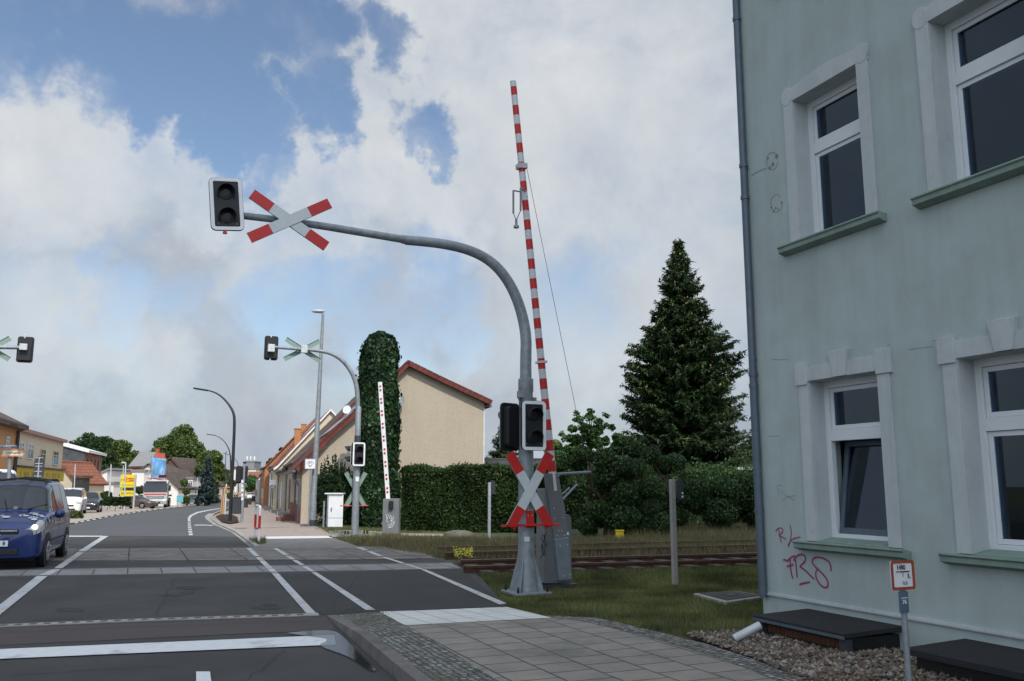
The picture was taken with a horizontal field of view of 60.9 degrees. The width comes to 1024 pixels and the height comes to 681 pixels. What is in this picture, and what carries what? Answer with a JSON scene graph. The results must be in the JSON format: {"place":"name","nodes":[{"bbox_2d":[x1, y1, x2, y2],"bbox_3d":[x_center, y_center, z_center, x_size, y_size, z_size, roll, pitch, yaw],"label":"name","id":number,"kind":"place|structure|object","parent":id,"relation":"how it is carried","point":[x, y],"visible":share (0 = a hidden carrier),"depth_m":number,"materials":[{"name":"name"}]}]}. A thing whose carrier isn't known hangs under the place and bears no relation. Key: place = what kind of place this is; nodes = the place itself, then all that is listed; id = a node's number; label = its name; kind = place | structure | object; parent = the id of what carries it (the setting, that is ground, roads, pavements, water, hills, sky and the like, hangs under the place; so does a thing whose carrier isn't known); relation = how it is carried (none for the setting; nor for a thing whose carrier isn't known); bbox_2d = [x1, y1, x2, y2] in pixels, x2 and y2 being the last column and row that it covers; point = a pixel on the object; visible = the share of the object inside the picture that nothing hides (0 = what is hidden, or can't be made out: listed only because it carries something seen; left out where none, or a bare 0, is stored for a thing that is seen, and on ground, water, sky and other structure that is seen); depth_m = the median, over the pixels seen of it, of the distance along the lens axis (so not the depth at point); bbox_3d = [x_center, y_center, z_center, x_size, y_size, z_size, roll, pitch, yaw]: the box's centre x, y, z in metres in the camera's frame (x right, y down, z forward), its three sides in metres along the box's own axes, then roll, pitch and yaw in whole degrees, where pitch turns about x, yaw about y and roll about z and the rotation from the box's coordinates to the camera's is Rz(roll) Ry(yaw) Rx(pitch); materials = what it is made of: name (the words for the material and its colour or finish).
{"place":"outdoors","nodes":[
{"label":"outdoors","id":0,"kind":"place"},
{"bbox_2d":[70,505,192,522],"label":"parking area","id":1,"kind":"object","parent":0,"point":[90,514],"visible":0.25,"depth_m":74.42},
{"bbox_2d":[33,456,44,477],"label":"sign back","id":2,"kind":"object","parent":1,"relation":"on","point":[39,464],"visible":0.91,"depth_m":43.55,"materials":[{"name":"grey paint"}]},
{"bbox_2d":[64,488,86,513],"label":"minibus","id":3,"kind":"object","parent":1,"relation":"on","point":[76,499],"visible":0.45,"depth_m":62.54,"materials":[{"name":"white paint"}]},
{"bbox_2d":[70,476,92,491],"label":"porch","id":4,"kind":"object","parent":1,"relation":"on","point":[82,482],"visible":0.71,"depth_m":87.00,"materials":[{"name":"grey paint"}]},
{"bbox_2d":[86,492,103,511],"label":"parked car","id":5,"kind":"object","parent":1,"relation":"on","point":[95,500],"visible":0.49,"depth_m":69.92,"materials":[{"name":"black paint"}]},
{"bbox_2d":[101,451,122,470],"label":"broadleaf tree","id":6,"kind":"object","parent":1,"relation":"on","point":[108,459],"visible":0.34,"depth_m":148.05,"materials":[{"name":"green plant"}]},
{"bbox_2d":[102,496,131,508],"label":"bush","id":7,"kind":"object","parent":1,"relation":"on","point":[116,501],"visible":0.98,"depth_m":76.49,"materials":[{"name":"green plant"}]},
{"bbox_2d":[101,439,139,468],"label":"broadleaf tree","id":8,"kind":"object","parent":1,"relation":"on","point":[121,448],"visible":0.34,"depth_m":157.47,"materials":[{"name":"green plant"}]},
{"bbox_2d":[118,475,136,508],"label":"advertising board","id":9,"kind":"object","parent":1,"relation":"on","point":[130,489],"visible":0.95,"depth_m":90.73,"materials":[{"name":"yellow paint"}]},
{"bbox_2d":[117,495,157,508],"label":"parked car","id":10,"kind":"object","parent":1,"relation":"on","point":[141,502],"visible":0.67,"depth_m":94.51,"materials":[{"name":"brown paint"}]},
{"bbox_2d":[140,475,171,507],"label":"truck","id":11,"kind":"object","parent":1,"relation":"on","point":[156,490],"visible":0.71,"depth_m":103.47,"materials":[{"name":"paint"}]},
{"bbox_2d":[150,456,165,479],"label":"advertising banner","id":12,"kind":"object","parent":1,"relation":"on","point":[158,466],"visible":0.9,"depth_m":116.80,"materials":[{"name":"fabric"}]},
{"bbox_2d":[151,424,205,459],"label":"broadleaf tree","id":13,"kind":"object","parent":1,"relation":"on","point":[181,441],"visible":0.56,"depth_m":161.89,"materials":[{"name":"green plant"}]},
{"bbox_2d":[0,496,506,680],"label":"road","id":14,"kind":"structure","parent":0,"point":[345,658],"depth_m":11.75,"materials":[{"name":"asphalt"}]},
{"bbox_2d":[0,445,24,477],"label":"direction sign","id":15,"kind":"object","parent":14,"relation":"on","point":[9,452],"visible":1,"depth_m":29.77,"materials":[{"name":"metal"}]},
{"bbox_2d":[0,334,34,362],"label":"cantilever signal","id":16,"kind":"object","parent":14,"relation":"on","point":[24,347],"visible":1,"depth_m":27.80,"materials":[{"name":"metal"}]},
{"bbox_2d":[0,576,46,613],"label":"lane line","id":17,"kind":"object","parent":14,"relation":"on","point":[18,595],"visible":1,"depth_m":13.71,"materials":[{"name":"paint"}]},
{"bbox_2d":[0,477,69,566],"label":"family van","id":18,"kind":"object","parent":14,"relation":"on","point":[35,518],"visible":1,"depth_m":18.81,"materials":[{"name":"blue paint"}]},
{"bbox_2d":[69,501,236,536],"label":"road surface patch","id":19,"kind":"object","parent":14,"relation":"on","point":[170,522],"visible":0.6,"depth_m":37.13,"materials":[{"name":"asphalt"}]},
{"bbox_2d":[0,613,318,626],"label":"drain channel","id":20,"kind":"object","parent":14,"relation":"on","point":[155,619],"visible":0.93,"depth_m":11.06,"materials":[{"name":"concrete"}]},
{"bbox_2d":[0,617,334,644],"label":"road surface band","id":21,"kind":"object","parent":14,"relation":"on","point":[41,634],"visible":1,"depth_m":10.35,"materials":[{"name":"asphalt"}]},
{"bbox_2d":[0,635,335,658],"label":"stop line","id":22,"kind":"object","parent":14,"relation":"on","point":[169,646],"visible":1,"depth_m":9.21,"materials":[{"name":"paint"}]},
{"bbox_2d":[0,546,433,560],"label":"track panel","id":23,"kind":"structure","parent":14,"relation":"on","point":[295,553],"depth_m":21.44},
{"bbox_2d":[0,563,459,575],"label":"track panel","id":24,"kind":"structure","parent":14,"relation":"on","point":[222,569],"depth_m":17.64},
{"bbox_2d":[0,568,462,576],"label":"rail","id":25,"kind":"object","parent":14,"relation":"on","point":[221,572],"visible":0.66,"depth_m":16.98,"materials":[{"name":"grey metal"}]},
{"bbox_2d":[10,562,457,569],"bbox_3d":[-7.142,4.766,18.139,12.217,0.094,0.347,2,-10,-9],"label":"rail","id":26,"kind":"object","parent":14,"relation":"on","point":[231,566],"visible":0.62,"depth_m":18.25,"materials":[{"name":"grey metal"}]},
{"bbox_2d":[54,555,440,557],"bbox_3d":[-8.579,5.181,20.641,13.971,0.094,0.472,1,-9,-4],"label":"rail","id":27,"kind":"object","parent":14,"relation":"on","point":[220,557],"visible":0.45,"depth_m":20.52,"materials":[{"name":"grey metal"}]},
{"bbox_2d":[272,573,314,612],"bbox_3d":[-3.636,4.074,14.243,0.122,0.001,5.679,3,-10,-19],"label":"crossing line","id":28,"kind":"object","parent":14,"relation":"on","point":[302,603],"visible":1,"depth_m":13.59,"materials":[{"name":"paint"}]},
{"bbox_2d":[326,615,432,680],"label":"kerb","id":29,"kind":"structure","parent":14,"relation":"on","point":[394,664],"depth_m":8.47,"materials":[{"name":"concrete"}]},
{"bbox_2d":[281,569,505,614],"bbox_3d":[-1.830,4.148,14.639,3.667,0.001,5.631,3,-10,-19],"label":"crossing surface","id":30,"kind":"object","parent":14,"relation":"on","point":[379,591],"visible":1,"depth_m":14.04,"materials":[{"name":"asphalt"}]},
{"bbox_2d":[312,572,374,609],"bbox_3d":[-2.915,4.113,14.478,0.131,0.001,5.613,4,-10,-20],"label":"crossing line","id":31,"kind":"object","parent":30,"relation":"on","point":[362,604],"visible":1,"depth_m":13.71,"materials":[{"name":"paint"}]},
{"bbox_2d":[421,569,505,603],"bbox_3d":[-0.955,4.212,15.079,0.137,0.001,5.513,3,-10,-17],"label":"crossing line","id":32,"kind":"object","parent":30,"relation":"on","point":[497,601],"visible":1,"depth_m":14.24,"materials":[{"name":"paint"}]},
{"bbox_2d":[338,612,497,680],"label":"cobble strip","id":33,"kind":"object","parent":14,"relation":"on","point":[430,658],"visible":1,"depth_m":8.42,"materials":[{"name":"stone"}]},
{"bbox_2d":[213,501,331,538],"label":"sidewalk","id":34,"kind":"structure","parent":0,"point":[271,526],"depth_m":35.83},
{"bbox_2d":[216,514,238,522],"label":"planting bed","id":35,"kind":"object","parent":34,"relation":"on","point":[223,517],"visible":0.83,"depth_m":47.24,"materials":[{"name":"brown soil"}]},
{"bbox_2d":[193,387,235,520],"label":"street lamp","id":36,"kind":"object","parent":35,"relation":"on","point":[232,465],"visible":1,"depth_m":42.65,"materials":[{"name":"metal"}]},
{"bbox_2d":[235,462,247,521],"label":"traffic signal","id":37,"kind":"object","parent":34,"relation":"on","point":[242,474],"visible":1,"depth_m":41.24,"materials":[{"name":"metal"}]},
{"bbox_2d":[301,458,316,525],"bbox_3d":[-8.457,6.339,36.396,0.600,2.805,0.500,0,-9,0],"label":"street sign","id":38,"kind":"object","parent":34,"relation":"on","point":[310,463],"visible":1,"depth_m":36.50,"materials":[{"name":"metal"}]},
{"bbox_2d":[309,309,324,524],"bbox_3d":[-8.442,3.210,37.225,0.593,9.249,0.340,0,-9,0],"label":"street lamp","id":39,"kind":"object","parent":34,"relation":"on","point":[313,504],"visible":0.97,"depth_m":37.00,"materials":[{"name":"metal"}]},
{"bbox_2d":[0,0,751,469],"label":"sky","id":40,"kind":"structure","parent":0,"point":[117,117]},
{"bbox_2d":[328,530,442,536],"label":"gravel path","id":41,"kind":"structure","parent":0,"point":[417,534],"depth_m":30.93,"materials":[{"name":"gravel"}]},
{"bbox_2d":[264,335,368,535],"bbox_3d":[-6.670,3.248,29.829,3.752,6.754,0.687,4,-10,-22],"label":"cantilever signal","id":42,"kind":"object","parent":41,"relation":"on","point":[356,458],"visible":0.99,"depth_m":30.14,"materials":[{"name":"metal"}]},
{"bbox_2d":[70,497,776,680],"bbox_3d":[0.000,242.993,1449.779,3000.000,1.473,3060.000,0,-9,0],"label":"ground","id":43,"kind":"structure","parent":0,"point":[575,532],"depth_m":13.20,"materials":[{"name":"soil"}]},
{"bbox_2d":[0,412,28,472],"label":"orange building","id":44,"kind":"structure","parent":43,"relation":"on","point":[10,427],"depth_m":63.55,"materials":[{"name":"paint"}]},
{"bbox_2d":[17,429,67,481],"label":"shop building","id":45,"kind":"structure","parent":43,"relation":"on","point":[35,444],"depth_m":74.89,"materials":[{"name":"paint"}]},
{"bbox_2d":[60,460,107,493],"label":"house","id":46,"kind":"structure","parent":43,"relation":"on","point":[98,481],"depth_m":91.91,"materials":[{"name":"orange tile"}]},
{"bbox_2d":[62,443,106,473],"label":"brick building","id":47,"kind":"structure","parent":43,"relation":"on","point":[73,454],"depth_m":98.06,"materials":[{"name":"brick"}]},
{"bbox_2d":[68,432,115,465],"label":"broadleaf tree","id":48,"kind":"object","parent":43,"relation":"on","point":[91,441],"visible":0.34,"depth_m":167.24,"materials":[{"name":"green plant"}]},
{"bbox_2d":[101,468,132,481],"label":"house","id":49,"kind":"structure","parent":43,"relation":"on","point":[116,473],"depth_m":135.90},
{"bbox_2d":[130,470,150,494],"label":"house","id":50,"kind":"structure","parent":43,"relation":"on","point":[142,476],"depth_m":132.38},
{"bbox_2d":[128,449,164,474],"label":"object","id":51,"kind":"structure","parent":43,"relation":"on","point":[140,460],"depth_m":151.02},
{"bbox_2d":[139,463,203,504],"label":"house","id":52,"kind":"structure","parent":43,"relation":"on","point":[175,475],"depth_m":135.44,"materials":[{"name":"paint"}]},
{"bbox_2d":[166,457,220,496],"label":"barn","id":53,"kind":"structure","parent":43,"relation":"on","point":[189,464],"depth_m":147.63,"materials":[{"name":"brown tile"}]},
{"bbox_2d":[192,456,217,505],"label":"spruce tree","id":54,"kind":"object","parent":43,"relation":"on","point":[206,489],"visible":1,"depth_m":125.67,"materials":[{"name":"green plant"}]},
{"bbox_2d":[193,449,224,487],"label":"broadleaf tree","id":55,"kind":"object","parent":43,"relation":"on","point":[217,464],"visible":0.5,"depth_m":147.52,"materials":[{"name":"green plant"}]},
{"bbox_2d":[210,507,258,547],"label":"kerb","id":56,"kind":"structure","parent":43,"relation":"on","point":[247,539],"depth_m":31.04,"materials":[{"name":"concrete"}]},
{"bbox_2d":[256,437,293,506],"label":"house","id":57,"kind":"structure","parent":43,"relation":"on","point":[265,478],"depth_m":110.64,"materials":[{"name":"orange brick"}]},
{"bbox_2d":[263,418,314,507],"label":"house","id":58,"kind":"structure","parent":43,"relation":"on","point":[305,428],"depth_m":96.51,"materials":[{"name":"paint"}]},
{"bbox_2d":[241,538,358,547],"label":"sidewalk ramp","id":59,"kind":"structure","parent":43,"relation":"on","point":[315,542],"depth_m":25.50,"materials":[{"name":"concrete"}]},
{"bbox_2d":[264,409,335,509],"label":"house","id":60,"kind":"structure","parent":43,"relation":"on","point":[300,443],"depth_m":79.17,"materials":[{"name":"paint"}]},
{"bbox_2d":[270,416,334,511],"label":"house","id":61,"kind":"structure","parent":43,"relation":"on","point":[281,485],"depth_m":70.20,"materials":[{"name":"paint"}]},
{"bbox_2d":[276,397,354,514],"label":"house","id":62,"kind":"structure","parent":43,"relation":"on","point":[329,425],"depth_m":58.85,"materials":[{"name":"brown tile"}]},
{"bbox_2d":[325,493,345,526],"bbox_3d":[-7.255,6.928,35.606,0.755,1.364,0.560,0,-9,0],"label":"utility cabinet","id":63,"kind":"object","parent":43,"relation":"on","point":[334,511],"visible":0.91,"depth_m":35.42,"materials":[{"name":"white metal"}]},
{"bbox_2d":[316,454,359,525],"bbox_3d":[-7.507,6.606,38.039,2.690,3.320,1.622,0,-9,0],"label":"yew shrub","id":64,"kind":"object","parent":43,"relation":"on","point":[334,480],"visible":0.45,"depth_m":37.80,"materials":[{"name":"plant"}]},
{"bbox_2d":[355,330,401,527],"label":"ivy column","id":65,"kind":"structure","parent":43,"relation":"on","point":[379,358],"depth_m":36.12,"materials":[{"name":"green plant"}]},
{"bbox_2d":[208,177,559,596],"bbox_3d":[-1.865,0.810,13.370,5.631,6.178,0.747,4,-10,-23],"label":"cantilever signal","id":66,"kind":"object","parent":43,"relation":"on","point":[523,428],"visible":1,"depth_m":13.86,"materials":[{"name":"metal"}]},
{"bbox_2d":[276,360,492,523],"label":"house","id":67,"kind":"structure","parent":43,"relation":"on","point":[442,422],"depth_m":42.55,"materials":[{"name":"paint"}]},
{"bbox_2d":[378,382,400,535],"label":"barrier gate","id":68,"kind":"structure","parent":43,"relation":"on","point":[391,516],"depth_m":29.49,"materials":[{"name":"metal"}]},
{"bbox_2d":[315,524,497,554],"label":"grass","id":69,"kind":"structure","parent":43,"relation":"on","point":[338,528],"depth_m":32.04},
{"bbox_2d":[398,461,547,532],"bbox_3d":[-1.282,5.893,32.731,6.145,2.687,1.777,-2,-10,13],"label":"clipped hedge","id":70,"kind":"object","parent":43,"relation":"on","point":[448,498],"visible":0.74,"depth_m":32.33,"materials":[{"name":"green plant"}]},
{"bbox_2d":[488,481,494,539],"bbox_3d":[-0.658,5.373,27.595,0.097,1.830,0.279,-8,-12,40],"label":"trackside post","id":71,"kind":"object","parent":43,"relation":"on","point":[491,487],"visible":0.93,"depth_m":27.54,"materials":[{"name":"metal"}]},
{"bbox_2d":[485,427,517,457],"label":"pine tree","id":72,"kind":"object","parent":43,"relation":"on","point":[498,453],"visible":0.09,"depth_m":61.18,"materials":[{"name":"green plant"}]},
{"bbox_2d":[333,531,756,559],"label":"dry grass","id":73,"kind":"structure","parent":43,"relation":"on","point":[388,540],"depth_m":24.26,"materials":[{"name":"plant"}]},
{"bbox_2d":[510,80,590,587],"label":"barrier gate","id":74,"kind":"structure","parent":43,"relation":"on","point":[553,555],"depth_m":14.95,"materials":[{"name":"metal"}]},
{"bbox_2d":[558,408,621,501],"bbox_3d":[2.749,4.579,30.677,2.221,4.422,1.284,-2,-10,13],"label":"maple sapling","id":75,"kind":"object","parent":43,"relation":"on","point":[589,432],"visible":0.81,"depth_m":30.69,"materials":[{"name":"green plant"}]},
{"bbox_2d":[437,539,755,550],"bbox_3d":[9.204,5.996,26.089,23.520,0.168,0.140,3,-10,-19],"label":"rail","id":76,"kind":"object","parent":43,"relation":"on","point":[589,544],"visible":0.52,"depth_m":23.82,"materials":[{"name":"metal"}]},
{"bbox_2d":[445,544,756,559],"bbox_3d":[9.071,5.666,24.100,22.528,0.168,0.140,3,-10,-19],"label":"rail","id":77,"kind":"object","parent":43,"relation":"on","point":[449,556],"visible":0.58,"depth_m":21.78,"materials":[{"name":"metal"}]},
{"bbox_2d":[456,552,756,574],"bbox_3d":[9.478,5.297,21.473,22.474,0.001,3.817,3,-10,-16],"label":"track bed","id":78,"kind":"object","parent":43,"relation":"on","point":[626,555],"visible":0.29,"depth_m":21.39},
{"bbox_2d":[458,556,756,575],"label":"sleepers","id":79,"kind":"object","parent":78,"relation":"on","point":[600,568],"visible":0.07,"depth_m":18.10},
{"bbox_2d":[460,553,756,566],"bbox_3d":[9.024,5.191,21.234,21.024,0.168,0.140,3,-10,-16],"label":"rail","id":80,"kind":"object","parent":78,"relation":"on","point":[510,561],"visible":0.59,"depth_m":19.40,"materials":[{"name":"metal"}]},
{"bbox_2d":[463,558,756,573],"bbox_3d":[8.884,4.935,19.691,20.408,0.168,0.140,3,-10,-15],"label":"rail","id":81,"kind":"object","parent":78,"relation":"on","point":[504,568],"visible":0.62,"depth_m":17.88,"materials":[{"name":"metal"}]},
{"bbox_2d":[554,445,669,536],"bbox_3d":[3.276,5.155,29.594,4.381,3.192,2.119,0,-9,0],"label":"bush","id":82,"kind":"object","parent":43,"relation":"on","point":[614,476],"visible":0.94,"depth_m":29.18,"materials":[{"name":"green plant"}]},
{"bbox_2d":[480,562,757,582],"bbox_3d":[4.960,4.540,17.283,11.270,0.160,2.166,2,-10,-12],"label":"verge grass taller","id":83,"kind":"object","parent":43,"relation":"on","point":[658,572],"visible":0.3,"depth_m":16.64,"materials":[{"name":"plant"}]},
{"bbox_2d":[610,433,638,455],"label":"garden tree","id":84,"kind":"object","parent":43,"relation":"on","point":[623,441],"visible":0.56,"depth_m":41.52,"materials":[{"name":"green plant"}]},
{"bbox_2d":[556,457,752,528],"bbox_3d":[8.032,6.712,38.825,15.418,3.065,2.305,5,-11,-29],"label":"tall hedge","id":85,"kind":"object","parent":43,"relation":"on","point":[575,509],"visible":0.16,"depth_m":38.06,"materials":[{"name":"green plant"}]},
{"bbox_2d":[623,437,698,526],"bbox_3d":[5.516,5.361,32.650,3.048,3.525,1.991,0,-9,0],"label":"bush","id":86,"kind":"object","parent":43,"relation":"on","point":[667,465],"visible":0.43,"depth_m":32.27,"materials":[{"name":"green plant"}]},
{"bbox_2d":[669,479,683,584],"bbox_3d":[2.903,3.333,15.202,0.276,1.800,0.088,3,-10,-20],"label":"trackside post","id":87,"kind":"object","parent":43,"relation":"on","point":[679,492],"visible":0.98,"depth_m":15.17,"materials":[{"name":"metal"}]},
{"bbox_2d":[618,238,752,474],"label":"fir tree","id":88,"kind":"object","parent":43,"relation":"on","point":[681,385],"visible":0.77,"depth_m":44.81,"materials":[{"name":"green plant"}]},
{"bbox_2d":[687,471,755,529],"bbox_3d":[8.123,5.873,31.769,3.444,2.225,2.453,0,-9,0],"label":"bush","id":89,"kind":"object","parent":43,"relation":"on","point":[724,501],"visible":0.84,"depth_m":31.23,"materials":[{"name":"green plant"}]},
{"bbox_2d":[693,591,762,604],"bbox_3d":[3.363,3.925,13.301,1.023,0.070,1.031,4,-10,-24],"label":"manhole cover","id":90,"kind":"object","parent":43,"relation":"on","point":[726,597],"visible":0.7,"depth_m":13.19,"materials":[{"name":"concrete"}]},
{"bbox_2d":[686,628,971,680],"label":"pebbles","id":91,"kind":"object","parent":43,"relation":"on","point":[818,666],"visible":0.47,"depth_m":8.35,"materials":[{"name":"gravel"}]},
{"bbox_2d":[731,621,761,640],"bbox_3d":[2.542,3.157,9.425,0.342,0.218,0.090,2,-10,-9],"label":"drain pipe","id":92,"kind":"object","parent":91,"relation":"on","point":[747,631],"visible":0.9,"depth_m":9.39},
{"bbox_2d":[692,627,970,680],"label":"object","id":93,"kind":"object","parent":91,"relation":"on","point":[824,661],"visible":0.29,"depth_m":8.31,"materials":[{"name":"gravel"}]},
{"bbox_2d":[890,560,915,680],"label":"hydrant sign","id":94,"kind":"object","parent":91,"relation":"on","point":[902,574],"visible":1,"depth_m":7.32,"materials":[{"name":"metal"}]},
{"bbox_2d":[732,0,1023,648],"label":"apartment building","id":95,"kind":"structure","parent":43,"relation":"on","point":[881,154],"depth_m":9.46,"materials":[{"name":"green paint"}]},
{"bbox_2d":[752,608,901,653],"bbox_3d":[3.374,3.203,9.423,0.840,0.365,1.418,4,-10,-23],"label":"cellar hatch","id":96,"kind":"object","parent":95,"relation":"attached to","point":[844,633],"visible":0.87,"depth_m":9.13,"materials":[{"name":"metal"}]},
{"bbox_2d":[807,77,865,232],"bbox_3d":[4.122,-2.189,10.545,0.700,1.850,1.062,0,-9,0],"label":"window","id":97,"kind":"structure","parent":95,"relation":"in","point":[833,117],"depth_m":10.65,"materials":[{"name":"plastic"}]},
{"bbox_2d":[823,375,887,540],"bbox_3d":[4.144,1.362,9.985,0.354,1.880,1.070,4,-10,-23],"label":"window","id":98,"kind":"structure","parent":95,"relation":"in","point":[852,404],"depth_m":10.11,"materials":[{"name":"plastic"}]},
{"bbox_2d":[902,638,1023,680],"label":"cellar hatch","id":99,"kind":"object","parent":95,"relation":"attached to","point":[959,659],"visible":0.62,"depth_m":7.59,"materials":[{"name":"metal"}]},
{"bbox_2d":[944,0,1023,179],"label":"window","id":100,"kind":"structure","parent":95,"relation":"in","point":[985,45],"depth_m":8.77,"materials":[{"name":"plastic"}]},
{"bbox_2d":[973,353,1023,550],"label":"window","id":101,"kind":"structure","parent":95,"relation":"in","point":[999,381],"depth_m":8.34,"materials":[{"name":"plastic"}]},
{"bbox_2d":[405,618,775,680],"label":"sidewalk","id":102,"kind":"structure","parent":0,"point":[548,649],"depth_m":8.27,"materials":[{"name":"concrete"}]},
{"bbox_2d":[381,607,551,624],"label":"tactile paving","id":103,"kind":"structure","parent":102,"relation":"on","point":[414,617],"depth_m":11.04,"materials":[{"name":"concrete"}]},
{"bbox_2d":[545,615,802,680],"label":"cobble edging","id":104,"kind":"object","parent":102,"relation":"on","point":[756,666],"visible":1,"depth_m":8.56,"materials":[{"name":"stone"}]},
{"bbox_2d":[479,567,763,637],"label":"verge grass","id":105,"kind":"structure","parent":0,"point":[710,583],"depth_m":12.84,"materials":[{"name":"plant"}]},
{"bbox_2d":[603,521,755,539],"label":"tall dry grass","id":106,"kind":"structure","parent":0,"point":[736,529],"depth_m":29.08,"materials":[{"name":"plant"}]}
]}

